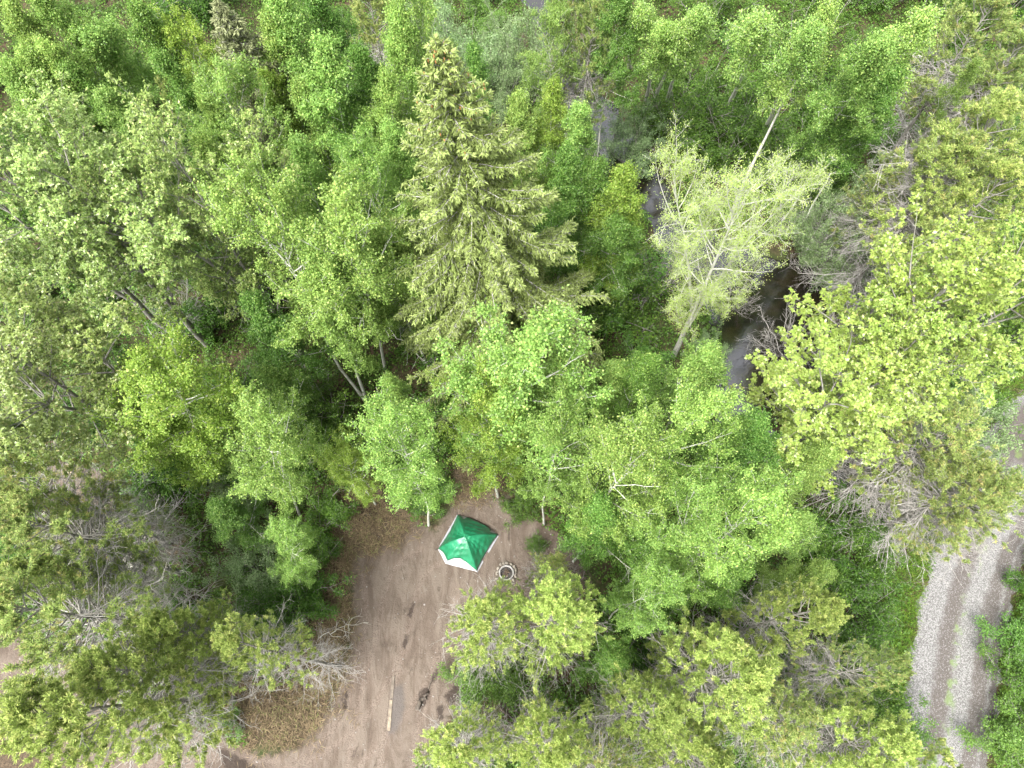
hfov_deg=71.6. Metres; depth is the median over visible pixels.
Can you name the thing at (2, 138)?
leafy shrub
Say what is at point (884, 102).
aspen tree
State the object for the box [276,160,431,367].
aspen tree
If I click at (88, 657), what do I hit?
pine tree
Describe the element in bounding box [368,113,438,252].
aspen tree
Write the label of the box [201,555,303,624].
leafy shrub
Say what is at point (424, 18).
aspen tree
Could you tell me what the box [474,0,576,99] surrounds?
willow shrub
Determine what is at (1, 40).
leafy shrub
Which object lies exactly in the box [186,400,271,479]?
aspen tree
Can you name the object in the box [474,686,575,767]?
leafy shrub
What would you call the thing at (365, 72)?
aspen tree
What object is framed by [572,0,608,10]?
leafy shrub
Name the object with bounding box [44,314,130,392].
leafy shrub
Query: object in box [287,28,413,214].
aspen tree
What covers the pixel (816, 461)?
aspen tree
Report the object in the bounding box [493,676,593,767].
pine tree
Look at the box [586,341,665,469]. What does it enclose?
aspen tree
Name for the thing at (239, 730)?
leafy shrub
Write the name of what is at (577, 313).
leafy shrub
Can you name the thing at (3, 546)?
leafy shrub
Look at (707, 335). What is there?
willow shrub
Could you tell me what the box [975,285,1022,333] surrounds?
leafy shrub
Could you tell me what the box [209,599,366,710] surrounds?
pine tree
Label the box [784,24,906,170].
aspen tree
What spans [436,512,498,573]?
tent
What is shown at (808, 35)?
aspen tree
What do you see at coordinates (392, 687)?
timber plank
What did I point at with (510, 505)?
leafy shrub
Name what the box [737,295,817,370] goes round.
bare shrub
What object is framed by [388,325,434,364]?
dead branch
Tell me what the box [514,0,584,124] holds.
aspen tree
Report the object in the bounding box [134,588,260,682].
pine tree
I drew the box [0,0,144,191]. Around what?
aspen tree
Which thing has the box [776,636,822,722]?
leafy shrub
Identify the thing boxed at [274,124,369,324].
aspen tree
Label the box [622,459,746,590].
aspen tree
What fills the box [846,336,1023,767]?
verge grass
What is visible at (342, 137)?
aspen tree
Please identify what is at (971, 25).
dying pine tree
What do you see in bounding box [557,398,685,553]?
aspen tree
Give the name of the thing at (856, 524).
leafy shrub
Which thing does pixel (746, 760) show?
leafy shrub
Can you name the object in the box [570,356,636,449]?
aspen tree
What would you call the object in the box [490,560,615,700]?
pine tree
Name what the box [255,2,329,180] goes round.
aspen tree
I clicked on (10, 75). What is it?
aspen tree
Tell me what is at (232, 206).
aspen tree
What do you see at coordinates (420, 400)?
leafy shrub
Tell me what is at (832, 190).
leafy shrub
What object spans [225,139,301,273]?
aspen tree
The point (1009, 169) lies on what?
pine tree
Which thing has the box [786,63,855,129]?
leafy shrub
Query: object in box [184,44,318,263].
aspen tree
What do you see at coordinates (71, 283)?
leafy shrub
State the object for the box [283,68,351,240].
aspen tree
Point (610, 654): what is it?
aspen tree
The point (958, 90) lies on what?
aspen tree
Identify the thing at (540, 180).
leafy shrub
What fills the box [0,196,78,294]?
leafy shrub
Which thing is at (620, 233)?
aspen tree
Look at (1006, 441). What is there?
willow shrub
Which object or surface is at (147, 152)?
cottonwood tree
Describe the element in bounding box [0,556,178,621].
pine tree
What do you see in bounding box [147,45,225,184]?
aspen tree
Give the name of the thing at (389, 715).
timber plank
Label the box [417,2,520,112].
willow shrub
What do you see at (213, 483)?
willow shrub
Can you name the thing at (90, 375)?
cottonwood tree
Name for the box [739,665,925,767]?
pine tree
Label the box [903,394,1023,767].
gravel road
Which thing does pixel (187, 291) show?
bare shrub
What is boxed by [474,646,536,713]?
leafy shrub
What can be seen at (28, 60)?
aspen tree
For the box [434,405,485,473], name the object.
leafy shrub
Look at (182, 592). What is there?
leafy shrub
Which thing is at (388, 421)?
aspen tree
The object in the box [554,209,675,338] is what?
leafy shrub
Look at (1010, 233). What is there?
leafy shrub
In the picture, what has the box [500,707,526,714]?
fallen log
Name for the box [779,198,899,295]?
willow shrub
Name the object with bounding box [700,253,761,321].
bare shrub
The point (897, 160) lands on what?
pine tree
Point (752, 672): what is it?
pine tree
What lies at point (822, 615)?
pine tree
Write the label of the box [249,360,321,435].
aspen tree
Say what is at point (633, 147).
willow shrub
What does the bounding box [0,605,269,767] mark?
pine tree
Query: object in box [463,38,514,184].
aspen tree
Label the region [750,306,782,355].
fallen branch
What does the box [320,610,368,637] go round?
dead branch
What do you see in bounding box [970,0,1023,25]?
leafy shrub
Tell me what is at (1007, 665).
leafy shrub
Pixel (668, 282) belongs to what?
bare shrub
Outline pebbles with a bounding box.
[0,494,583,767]
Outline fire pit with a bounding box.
[499,565,513,579]
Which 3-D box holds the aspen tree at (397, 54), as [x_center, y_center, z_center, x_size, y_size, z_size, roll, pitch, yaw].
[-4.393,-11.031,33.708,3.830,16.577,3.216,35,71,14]
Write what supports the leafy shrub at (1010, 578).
on the ground at (410, 634)
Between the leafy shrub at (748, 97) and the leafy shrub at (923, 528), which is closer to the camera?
the leafy shrub at (923, 528)
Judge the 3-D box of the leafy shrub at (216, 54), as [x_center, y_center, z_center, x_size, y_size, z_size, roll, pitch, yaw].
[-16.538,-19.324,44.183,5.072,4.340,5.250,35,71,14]
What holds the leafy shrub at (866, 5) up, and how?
on the ground at (410, 634)
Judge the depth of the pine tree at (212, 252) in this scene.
32.70 m
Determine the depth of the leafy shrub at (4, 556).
33.05 m
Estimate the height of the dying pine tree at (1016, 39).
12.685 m
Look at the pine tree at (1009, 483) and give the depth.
26.14 m
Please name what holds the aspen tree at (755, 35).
on the ground at (410, 634)
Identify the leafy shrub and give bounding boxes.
[0,36,24,78]
[0,110,41,165]
[0,190,28,226]
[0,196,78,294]
[0,238,55,328]
[0,523,43,562]
[0,531,60,598]
[12,533,92,594]
[14,578,119,637]
[29,219,148,303]
[42,355,143,457]
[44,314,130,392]
[62,285,128,326]
[96,47,164,114]
[104,360,281,511]
[108,448,180,524]
[123,258,239,351]
[136,0,231,39]
[138,562,211,637]
[175,212,299,306]
[184,0,212,22]
[184,352,264,426]
[194,41,265,77]
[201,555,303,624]
[209,697,244,739]
[219,574,314,679]
[231,442,315,492]
[233,556,356,650]
[252,371,342,484]
[268,507,343,609]
[274,466,358,560]
[278,355,365,475]
[291,0,327,14]
[328,5,373,43]
[352,392,427,495]
[376,341,491,471]
[408,486,445,521]
[420,462,463,514]
[424,339,616,465]
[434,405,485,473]
[434,657,512,713]
[448,0,490,22]
[462,4,508,48]
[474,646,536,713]
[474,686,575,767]
[491,472,544,531]
[498,376,589,466]
[515,160,588,238]
[523,529,552,564]
[530,142,598,232]
[535,223,584,282]
[540,274,587,340]
[549,212,679,354]
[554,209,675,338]
[554,435,611,512]
[560,446,633,474]
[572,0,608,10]
[590,576,712,751]
[618,326,676,394]
[631,510,704,620]
[632,52,753,151]
[633,243,658,293]
[652,20,757,112]
[658,71,759,167]
[661,385,706,425]
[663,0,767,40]
[663,649,809,767]
[663,664,821,767]
[673,84,784,175]
[687,726,743,766]
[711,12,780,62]
[711,556,817,679]
[715,53,818,151]
[735,107,815,190]
[769,0,867,91]
[772,639,891,764]
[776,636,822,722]
[777,694,909,766]
[780,0,834,47]
[783,104,864,199]
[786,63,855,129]
[787,83,829,124]
[791,164,873,223]
[791,524,908,633]
[801,480,885,597]
[812,566,927,683]
[816,489,922,570]
[834,665,919,748]
[836,271,907,335]
[839,0,903,15]
[842,21,906,62]
[865,692,957,767]
[866,121,923,166]
[884,480,935,549]
[886,0,1001,76]
[905,20,966,71]
[910,374,1007,456]
[912,409,979,462]
[922,160,988,211]
[931,201,999,246]
[932,36,989,100]
[944,362,1023,447]
[952,692,1023,767]
[959,236,1023,371]
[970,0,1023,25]
[972,600,1023,668]
[974,638,1023,728]
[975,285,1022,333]
[979,222,1023,258]
[981,85,1023,145]
[986,139,1023,201]
[991,224,1023,326]
[999,553,1023,601]
[1001,0,1023,27]
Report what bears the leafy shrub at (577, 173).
on the ground at (410, 634)
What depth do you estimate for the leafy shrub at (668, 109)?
42.30 m
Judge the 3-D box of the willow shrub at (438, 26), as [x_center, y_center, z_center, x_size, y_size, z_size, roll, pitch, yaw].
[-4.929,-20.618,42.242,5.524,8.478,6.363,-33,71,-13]
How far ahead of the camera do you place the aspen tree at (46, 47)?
29.34 m
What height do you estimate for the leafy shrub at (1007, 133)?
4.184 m
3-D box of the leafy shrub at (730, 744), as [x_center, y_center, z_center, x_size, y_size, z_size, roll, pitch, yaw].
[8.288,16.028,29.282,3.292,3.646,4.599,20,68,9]
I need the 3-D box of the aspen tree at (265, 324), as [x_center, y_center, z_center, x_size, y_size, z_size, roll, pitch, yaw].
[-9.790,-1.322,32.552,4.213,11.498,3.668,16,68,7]
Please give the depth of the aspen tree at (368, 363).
27.00 m
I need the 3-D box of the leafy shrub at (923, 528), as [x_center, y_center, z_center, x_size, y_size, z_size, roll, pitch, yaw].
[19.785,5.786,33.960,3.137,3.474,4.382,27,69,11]
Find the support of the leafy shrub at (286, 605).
on the ground at (410, 634)
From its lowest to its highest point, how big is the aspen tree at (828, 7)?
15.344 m
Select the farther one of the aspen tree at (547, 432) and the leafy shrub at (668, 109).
the leafy shrub at (668, 109)
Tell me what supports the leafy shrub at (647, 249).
on the ground at (410, 634)
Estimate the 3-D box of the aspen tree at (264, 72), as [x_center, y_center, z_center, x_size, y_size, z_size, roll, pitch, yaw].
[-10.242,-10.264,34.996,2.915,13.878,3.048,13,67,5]
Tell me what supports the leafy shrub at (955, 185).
on the ground at (410, 634)
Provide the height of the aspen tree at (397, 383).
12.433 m
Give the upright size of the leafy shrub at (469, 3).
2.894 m
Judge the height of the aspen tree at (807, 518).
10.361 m
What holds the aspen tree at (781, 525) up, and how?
on the ground at (410, 634)
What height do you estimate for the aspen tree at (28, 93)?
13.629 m
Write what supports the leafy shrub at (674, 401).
on the ground at (410, 634)
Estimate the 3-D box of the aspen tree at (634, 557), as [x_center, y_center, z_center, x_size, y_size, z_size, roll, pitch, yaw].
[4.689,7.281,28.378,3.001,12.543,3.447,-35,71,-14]
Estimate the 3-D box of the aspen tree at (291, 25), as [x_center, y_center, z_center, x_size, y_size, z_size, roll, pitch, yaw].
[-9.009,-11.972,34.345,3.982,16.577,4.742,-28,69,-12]
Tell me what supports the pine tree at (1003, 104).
on the ground at (410, 634)
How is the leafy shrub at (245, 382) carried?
on the ground at (410, 634)
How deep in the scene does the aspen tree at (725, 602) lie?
27.12 m
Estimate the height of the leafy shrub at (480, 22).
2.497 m
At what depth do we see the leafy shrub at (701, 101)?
42.41 m
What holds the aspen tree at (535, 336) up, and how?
on the ground at (410, 634)
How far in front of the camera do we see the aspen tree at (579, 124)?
30.91 m
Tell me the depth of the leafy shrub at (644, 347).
37.25 m
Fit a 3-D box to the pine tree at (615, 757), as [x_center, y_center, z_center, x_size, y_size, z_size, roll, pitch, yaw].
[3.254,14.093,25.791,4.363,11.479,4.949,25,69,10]
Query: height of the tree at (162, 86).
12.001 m
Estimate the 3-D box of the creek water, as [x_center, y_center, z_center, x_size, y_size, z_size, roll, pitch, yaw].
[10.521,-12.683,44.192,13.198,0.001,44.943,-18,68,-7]
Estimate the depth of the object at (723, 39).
46.32 m
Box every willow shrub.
[177,450,276,519]
[188,504,293,601]
[381,0,484,84]
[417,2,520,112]
[452,14,552,129]
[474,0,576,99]
[590,98,683,182]
[679,320,733,368]
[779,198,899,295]
[787,147,911,285]
[904,353,1023,481]
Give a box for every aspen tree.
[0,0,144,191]
[0,52,121,200]
[11,40,138,201]
[14,84,156,252]
[22,0,167,184]
[30,34,158,177]
[54,53,195,244]
[69,10,162,111]
[84,294,252,483]
[90,80,211,249]
[114,391,229,495]
[117,0,223,176]
[144,0,248,157]
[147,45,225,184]
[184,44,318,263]
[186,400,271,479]
[187,127,293,300]
[190,138,369,399]
[192,76,256,185]
[203,489,273,553]
[219,378,331,516]
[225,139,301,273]
[234,285,339,400]
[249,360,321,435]
[252,59,324,192]
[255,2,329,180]
[258,0,352,176]
[263,510,322,589]
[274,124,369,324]
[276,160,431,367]
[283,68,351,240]
[286,214,397,398]
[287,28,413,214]
[299,0,376,205]
[310,421,385,507]
[328,130,407,301]
[333,123,420,329]
[338,39,395,179]
[342,374,461,526]
[358,56,437,237]
[361,219,438,376]
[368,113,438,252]
[375,370,434,469]
[376,0,462,170]
[377,0,440,189]
[386,213,464,351]
[424,352,537,499]
[430,284,621,477]
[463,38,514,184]
[498,85,555,223]
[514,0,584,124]
[514,377,605,524]
[521,340,591,449]
[526,141,602,281]
[527,74,570,219]
[533,96,597,218]
[556,154,621,308]
[556,488,631,570]
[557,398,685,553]
[569,621,636,694]
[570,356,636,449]
[577,159,650,305]
[579,0,645,159]
[580,208,645,302]
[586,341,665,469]
[591,508,682,611]
[600,547,693,640]
[610,0,665,68]
[614,363,752,518]
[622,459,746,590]
[628,15,677,107]
[643,9,702,108]
[648,335,734,456]
[655,1,720,112]
[655,410,753,514]
[656,456,813,607]
[668,536,757,621]
[682,403,784,502]
[717,2,788,116]
[726,0,843,224]
[732,504,826,569]
[744,436,841,514]
[749,13,830,131]
[749,554,843,609]
[782,76,880,220]
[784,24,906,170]
[804,61,909,218]
[843,0,945,156]
[916,55,983,147]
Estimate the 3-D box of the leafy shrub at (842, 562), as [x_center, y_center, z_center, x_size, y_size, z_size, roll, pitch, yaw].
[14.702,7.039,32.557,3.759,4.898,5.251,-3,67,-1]
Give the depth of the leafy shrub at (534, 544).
34.17 m
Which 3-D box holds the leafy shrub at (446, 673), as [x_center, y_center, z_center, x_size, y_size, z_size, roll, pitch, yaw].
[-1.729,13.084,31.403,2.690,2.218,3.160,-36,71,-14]
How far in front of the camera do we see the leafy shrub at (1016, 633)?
32.15 m
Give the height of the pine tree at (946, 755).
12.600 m
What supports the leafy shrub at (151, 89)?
on the ground at (410, 634)
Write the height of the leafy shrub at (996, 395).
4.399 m
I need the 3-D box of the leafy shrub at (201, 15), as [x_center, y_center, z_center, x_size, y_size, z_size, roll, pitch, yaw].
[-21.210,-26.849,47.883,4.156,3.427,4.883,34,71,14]
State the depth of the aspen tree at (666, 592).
22.86 m
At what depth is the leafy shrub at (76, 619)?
31.91 m
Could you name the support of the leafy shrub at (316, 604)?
on the ground at (410, 634)
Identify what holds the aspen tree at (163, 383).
on the ground at (410, 634)
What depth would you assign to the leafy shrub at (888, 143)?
42.70 m
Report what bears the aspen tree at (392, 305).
on the ground at (410, 634)
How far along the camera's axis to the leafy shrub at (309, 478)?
34.90 m
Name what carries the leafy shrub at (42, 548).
on the ground at (410, 634)
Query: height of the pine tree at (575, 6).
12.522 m
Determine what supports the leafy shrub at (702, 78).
on the ground at (410, 634)
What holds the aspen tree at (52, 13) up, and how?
on the ground at (410, 634)
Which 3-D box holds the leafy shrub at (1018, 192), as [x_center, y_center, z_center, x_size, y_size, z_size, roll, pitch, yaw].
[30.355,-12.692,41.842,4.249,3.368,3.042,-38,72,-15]
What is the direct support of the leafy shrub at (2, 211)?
on the ground at (410, 634)
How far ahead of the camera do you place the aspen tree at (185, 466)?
29.98 m
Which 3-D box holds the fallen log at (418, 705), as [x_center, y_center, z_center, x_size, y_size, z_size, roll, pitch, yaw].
[-3.742,13.958,31.982,0.648,0.595,1.763,23,69,10]
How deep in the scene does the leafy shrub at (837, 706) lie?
29.99 m
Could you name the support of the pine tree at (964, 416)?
on the ground at (410, 634)
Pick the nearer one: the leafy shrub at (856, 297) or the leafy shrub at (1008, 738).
the leafy shrub at (1008, 738)
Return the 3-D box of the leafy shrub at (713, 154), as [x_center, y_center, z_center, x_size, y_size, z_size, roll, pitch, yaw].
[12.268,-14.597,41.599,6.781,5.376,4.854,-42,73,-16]
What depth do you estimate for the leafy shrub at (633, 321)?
37.09 m
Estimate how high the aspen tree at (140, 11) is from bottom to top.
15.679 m
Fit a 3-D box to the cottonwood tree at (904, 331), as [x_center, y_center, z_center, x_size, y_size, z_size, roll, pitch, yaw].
[14.125,0.824,29.798,6.656,16.228,6.541,-12,67,-5]
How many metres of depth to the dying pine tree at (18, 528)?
25.90 m
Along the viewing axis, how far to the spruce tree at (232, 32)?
28.84 m
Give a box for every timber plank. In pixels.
[387,700,392,730]
[390,676,394,697]
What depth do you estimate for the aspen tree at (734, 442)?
24.71 m
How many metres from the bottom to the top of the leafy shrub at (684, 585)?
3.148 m
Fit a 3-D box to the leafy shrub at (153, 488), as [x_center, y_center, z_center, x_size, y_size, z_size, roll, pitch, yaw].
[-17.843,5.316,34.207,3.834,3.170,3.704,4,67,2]
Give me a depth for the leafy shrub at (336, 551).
32.85 m
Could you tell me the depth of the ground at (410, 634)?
34.15 m
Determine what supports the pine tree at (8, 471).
on the ground at (410, 634)
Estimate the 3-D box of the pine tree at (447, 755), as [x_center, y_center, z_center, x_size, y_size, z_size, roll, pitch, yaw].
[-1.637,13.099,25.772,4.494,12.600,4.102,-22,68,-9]
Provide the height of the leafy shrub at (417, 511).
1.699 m
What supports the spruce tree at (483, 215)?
on the ground at (410, 634)
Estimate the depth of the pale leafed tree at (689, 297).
26.46 m
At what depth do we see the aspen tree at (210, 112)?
28.53 m
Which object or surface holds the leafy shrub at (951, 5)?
on the ground at (410, 634)
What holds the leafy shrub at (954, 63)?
on the ground at (410, 634)
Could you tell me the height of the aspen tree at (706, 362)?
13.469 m
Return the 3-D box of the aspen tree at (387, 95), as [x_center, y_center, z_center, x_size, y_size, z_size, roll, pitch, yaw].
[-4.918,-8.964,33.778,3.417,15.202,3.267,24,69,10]
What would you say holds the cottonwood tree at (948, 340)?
on the ground at (410, 634)
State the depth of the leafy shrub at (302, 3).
47.55 m
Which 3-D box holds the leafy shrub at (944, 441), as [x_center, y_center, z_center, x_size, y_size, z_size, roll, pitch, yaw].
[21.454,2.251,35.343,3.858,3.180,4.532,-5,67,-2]
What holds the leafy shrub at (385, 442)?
on the ground at (410, 634)
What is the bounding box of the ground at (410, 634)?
[0,0,1023,767]
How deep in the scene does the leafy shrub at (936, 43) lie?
46.16 m
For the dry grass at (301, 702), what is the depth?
32.99 m
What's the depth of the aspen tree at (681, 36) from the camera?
32.18 m
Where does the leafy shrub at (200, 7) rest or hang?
on the ground at (410, 634)
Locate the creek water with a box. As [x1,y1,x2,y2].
[521,0,859,484]
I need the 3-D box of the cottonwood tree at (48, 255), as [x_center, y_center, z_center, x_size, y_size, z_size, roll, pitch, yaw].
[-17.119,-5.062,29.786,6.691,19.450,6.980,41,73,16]
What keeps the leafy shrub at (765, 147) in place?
on the ground at (410, 634)
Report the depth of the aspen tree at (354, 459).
28.68 m
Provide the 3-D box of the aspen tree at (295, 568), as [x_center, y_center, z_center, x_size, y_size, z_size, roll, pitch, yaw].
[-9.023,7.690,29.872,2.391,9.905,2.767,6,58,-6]
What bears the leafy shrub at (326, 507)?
on the ground at (410, 634)
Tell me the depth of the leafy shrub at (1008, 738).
30.26 m
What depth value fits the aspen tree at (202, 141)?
27.88 m
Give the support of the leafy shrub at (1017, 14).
on the ground at (410, 634)
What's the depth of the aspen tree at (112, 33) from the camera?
31.92 m
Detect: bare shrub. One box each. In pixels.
[114,267,203,348]
[633,230,698,312]
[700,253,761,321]
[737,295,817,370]
[767,182,821,246]
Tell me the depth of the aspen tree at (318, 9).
30.40 m
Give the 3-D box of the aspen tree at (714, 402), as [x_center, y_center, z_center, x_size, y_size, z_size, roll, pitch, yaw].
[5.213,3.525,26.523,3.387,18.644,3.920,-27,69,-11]
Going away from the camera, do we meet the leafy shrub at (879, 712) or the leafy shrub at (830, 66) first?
the leafy shrub at (879, 712)
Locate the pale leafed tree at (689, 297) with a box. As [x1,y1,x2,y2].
[640,111,841,357]
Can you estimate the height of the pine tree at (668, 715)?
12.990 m
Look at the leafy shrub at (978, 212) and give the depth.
40.16 m
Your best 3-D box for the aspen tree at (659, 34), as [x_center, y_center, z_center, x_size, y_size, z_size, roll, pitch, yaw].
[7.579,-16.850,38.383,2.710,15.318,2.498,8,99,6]
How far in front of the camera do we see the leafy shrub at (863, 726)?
30.06 m
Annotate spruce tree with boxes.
[208,0,367,265]
[387,32,623,491]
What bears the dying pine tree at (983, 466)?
on the ground at (410, 634)
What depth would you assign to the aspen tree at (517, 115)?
30.46 m
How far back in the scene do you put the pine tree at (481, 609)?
24.16 m
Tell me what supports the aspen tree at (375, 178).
on the ground at (410, 634)
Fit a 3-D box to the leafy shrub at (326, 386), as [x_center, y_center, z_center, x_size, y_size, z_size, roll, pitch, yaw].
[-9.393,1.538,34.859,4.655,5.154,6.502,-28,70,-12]
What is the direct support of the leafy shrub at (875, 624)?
on the ground at (410, 634)
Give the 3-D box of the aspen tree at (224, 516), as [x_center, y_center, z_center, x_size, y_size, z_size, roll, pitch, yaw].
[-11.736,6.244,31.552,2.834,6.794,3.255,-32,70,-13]
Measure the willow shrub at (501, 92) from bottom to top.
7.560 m
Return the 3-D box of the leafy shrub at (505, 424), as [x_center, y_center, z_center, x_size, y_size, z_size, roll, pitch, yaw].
[0.498,0.228,34.492,8.319,6.878,8.038,-16,68,-7]
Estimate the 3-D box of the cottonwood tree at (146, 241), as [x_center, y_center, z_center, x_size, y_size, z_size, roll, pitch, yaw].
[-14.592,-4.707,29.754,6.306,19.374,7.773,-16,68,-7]
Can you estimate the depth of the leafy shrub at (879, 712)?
29.98 m
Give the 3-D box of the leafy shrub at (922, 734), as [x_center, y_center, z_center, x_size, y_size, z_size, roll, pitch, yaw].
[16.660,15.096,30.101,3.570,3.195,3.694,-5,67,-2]
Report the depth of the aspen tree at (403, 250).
28.59 m
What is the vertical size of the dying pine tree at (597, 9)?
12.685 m
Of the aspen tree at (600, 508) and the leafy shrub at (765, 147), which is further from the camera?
the leafy shrub at (765, 147)
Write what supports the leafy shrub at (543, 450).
on the ground at (410, 634)
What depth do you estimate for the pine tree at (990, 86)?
35.41 m
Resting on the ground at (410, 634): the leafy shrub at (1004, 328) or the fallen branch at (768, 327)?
the leafy shrub at (1004, 328)
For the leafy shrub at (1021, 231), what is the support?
on the ground at (410, 634)
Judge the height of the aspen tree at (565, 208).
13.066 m
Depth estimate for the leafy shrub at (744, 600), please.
32.01 m
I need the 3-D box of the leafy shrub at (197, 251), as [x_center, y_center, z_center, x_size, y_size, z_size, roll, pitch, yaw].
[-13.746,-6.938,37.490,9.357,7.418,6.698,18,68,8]
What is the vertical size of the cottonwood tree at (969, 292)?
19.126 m
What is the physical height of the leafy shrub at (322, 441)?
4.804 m
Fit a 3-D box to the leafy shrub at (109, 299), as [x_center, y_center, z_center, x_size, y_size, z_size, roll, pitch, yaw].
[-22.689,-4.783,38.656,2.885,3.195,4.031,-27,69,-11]
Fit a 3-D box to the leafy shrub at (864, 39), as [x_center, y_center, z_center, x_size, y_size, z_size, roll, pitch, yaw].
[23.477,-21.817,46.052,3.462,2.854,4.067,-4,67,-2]
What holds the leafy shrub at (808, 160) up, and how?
on the ground at (410, 634)
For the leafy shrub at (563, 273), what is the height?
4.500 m
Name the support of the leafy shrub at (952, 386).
on the ground at (410, 634)
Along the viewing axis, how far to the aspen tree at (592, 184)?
30.15 m
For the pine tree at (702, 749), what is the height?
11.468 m
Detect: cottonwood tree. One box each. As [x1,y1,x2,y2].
[0,68,227,347]
[0,71,180,341]
[0,241,196,482]
[66,70,311,369]
[727,188,1023,499]
[779,281,987,467]
[838,209,1023,415]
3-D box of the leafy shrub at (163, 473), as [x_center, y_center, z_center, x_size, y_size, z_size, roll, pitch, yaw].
[-14.848,2.435,33.336,9.150,7.254,6.550,-17,68,-7]
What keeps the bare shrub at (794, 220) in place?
on the ground at (410, 634)
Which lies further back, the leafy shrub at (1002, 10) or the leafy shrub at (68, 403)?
the leafy shrub at (1002, 10)
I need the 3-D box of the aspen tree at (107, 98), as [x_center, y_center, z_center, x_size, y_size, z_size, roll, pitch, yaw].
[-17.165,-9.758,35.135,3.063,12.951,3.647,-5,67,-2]
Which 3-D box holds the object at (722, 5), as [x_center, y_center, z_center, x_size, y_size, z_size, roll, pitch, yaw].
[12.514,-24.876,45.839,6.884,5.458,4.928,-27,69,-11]
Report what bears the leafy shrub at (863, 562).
on the ground at (410, 634)
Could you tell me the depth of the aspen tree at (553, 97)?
31.78 m
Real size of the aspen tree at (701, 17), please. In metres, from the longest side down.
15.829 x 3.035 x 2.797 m
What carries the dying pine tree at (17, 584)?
on the ground at (410, 634)
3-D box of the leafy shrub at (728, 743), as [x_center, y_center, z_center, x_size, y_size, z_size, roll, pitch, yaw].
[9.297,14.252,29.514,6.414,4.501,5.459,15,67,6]
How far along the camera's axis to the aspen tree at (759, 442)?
25.55 m
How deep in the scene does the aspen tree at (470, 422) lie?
25.10 m
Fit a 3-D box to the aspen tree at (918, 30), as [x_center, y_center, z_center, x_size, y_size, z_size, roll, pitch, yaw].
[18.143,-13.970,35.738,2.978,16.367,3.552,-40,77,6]
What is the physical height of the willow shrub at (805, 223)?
9.886 m
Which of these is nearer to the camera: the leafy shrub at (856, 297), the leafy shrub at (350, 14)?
the leafy shrub at (856, 297)
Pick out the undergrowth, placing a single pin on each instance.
(246, 324)
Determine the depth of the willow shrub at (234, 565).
31.86 m
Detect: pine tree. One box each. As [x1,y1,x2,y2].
[0,437,211,585]
[0,467,211,635]
[0,535,231,719]
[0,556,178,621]
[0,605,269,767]
[59,591,275,748]
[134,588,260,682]
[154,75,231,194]
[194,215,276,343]
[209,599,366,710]
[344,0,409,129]
[411,684,518,767]
[429,572,545,692]
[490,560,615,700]
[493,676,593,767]
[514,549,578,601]
[533,0,596,151]
[557,0,617,179]
[561,706,650,767]
[572,655,686,761]
[619,711,734,767]
[622,604,784,750]
[688,668,836,767]
[694,573,852,674]
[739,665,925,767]
[761,629,916,711]
[778,151,910,290]
[784,709,962,767]
[792,85,1023,321]
[793,391,1005,541]
[799,127,1017,324]
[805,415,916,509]
[822,155,1023,343]
[832,434,1023,589]
[858,0,1017,197]
[870,15,1023,190]
[871,457,1023,565]
[897,63,1017,183]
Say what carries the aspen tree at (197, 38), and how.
on the ground at (410, 634)
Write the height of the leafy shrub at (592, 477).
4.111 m
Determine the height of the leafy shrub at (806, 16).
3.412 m
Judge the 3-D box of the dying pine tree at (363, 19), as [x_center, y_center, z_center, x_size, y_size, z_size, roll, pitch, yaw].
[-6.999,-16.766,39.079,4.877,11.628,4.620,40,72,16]
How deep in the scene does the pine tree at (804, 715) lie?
24.09 m
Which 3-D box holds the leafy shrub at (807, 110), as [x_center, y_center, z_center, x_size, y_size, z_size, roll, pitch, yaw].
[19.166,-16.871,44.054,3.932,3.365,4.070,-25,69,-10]
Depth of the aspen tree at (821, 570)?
27.59 m
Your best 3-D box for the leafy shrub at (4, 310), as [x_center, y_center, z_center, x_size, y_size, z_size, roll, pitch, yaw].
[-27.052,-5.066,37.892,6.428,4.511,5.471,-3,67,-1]
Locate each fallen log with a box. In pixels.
[415,671,434,710]
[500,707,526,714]
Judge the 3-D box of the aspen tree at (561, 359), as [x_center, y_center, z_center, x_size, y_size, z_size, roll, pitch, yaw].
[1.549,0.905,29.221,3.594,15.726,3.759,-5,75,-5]
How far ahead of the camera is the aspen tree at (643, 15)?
32.81 m
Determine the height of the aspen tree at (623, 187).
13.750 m
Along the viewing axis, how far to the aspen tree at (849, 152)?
35.12 m
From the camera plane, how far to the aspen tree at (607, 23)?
34.25 m
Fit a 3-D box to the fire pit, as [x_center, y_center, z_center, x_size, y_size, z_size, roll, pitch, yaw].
[-0.266,9.072,34.107,0.732,0.196,0.729,0,67,0]
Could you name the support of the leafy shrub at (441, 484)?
on the ground at (410, 634)
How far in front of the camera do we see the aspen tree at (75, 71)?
30.40 m
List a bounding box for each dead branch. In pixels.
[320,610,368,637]
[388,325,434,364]
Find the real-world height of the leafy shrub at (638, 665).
5.560 m
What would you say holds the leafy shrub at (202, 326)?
on the ground at (410, 634)
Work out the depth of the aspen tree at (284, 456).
23.94 m
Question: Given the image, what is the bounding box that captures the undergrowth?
[0,0,1023,767]
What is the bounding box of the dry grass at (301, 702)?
[50,454,512,767]
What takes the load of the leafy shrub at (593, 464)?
on the ground at (410, 634)
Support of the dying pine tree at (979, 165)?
on the ground at (410, 634)
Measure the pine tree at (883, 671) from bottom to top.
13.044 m

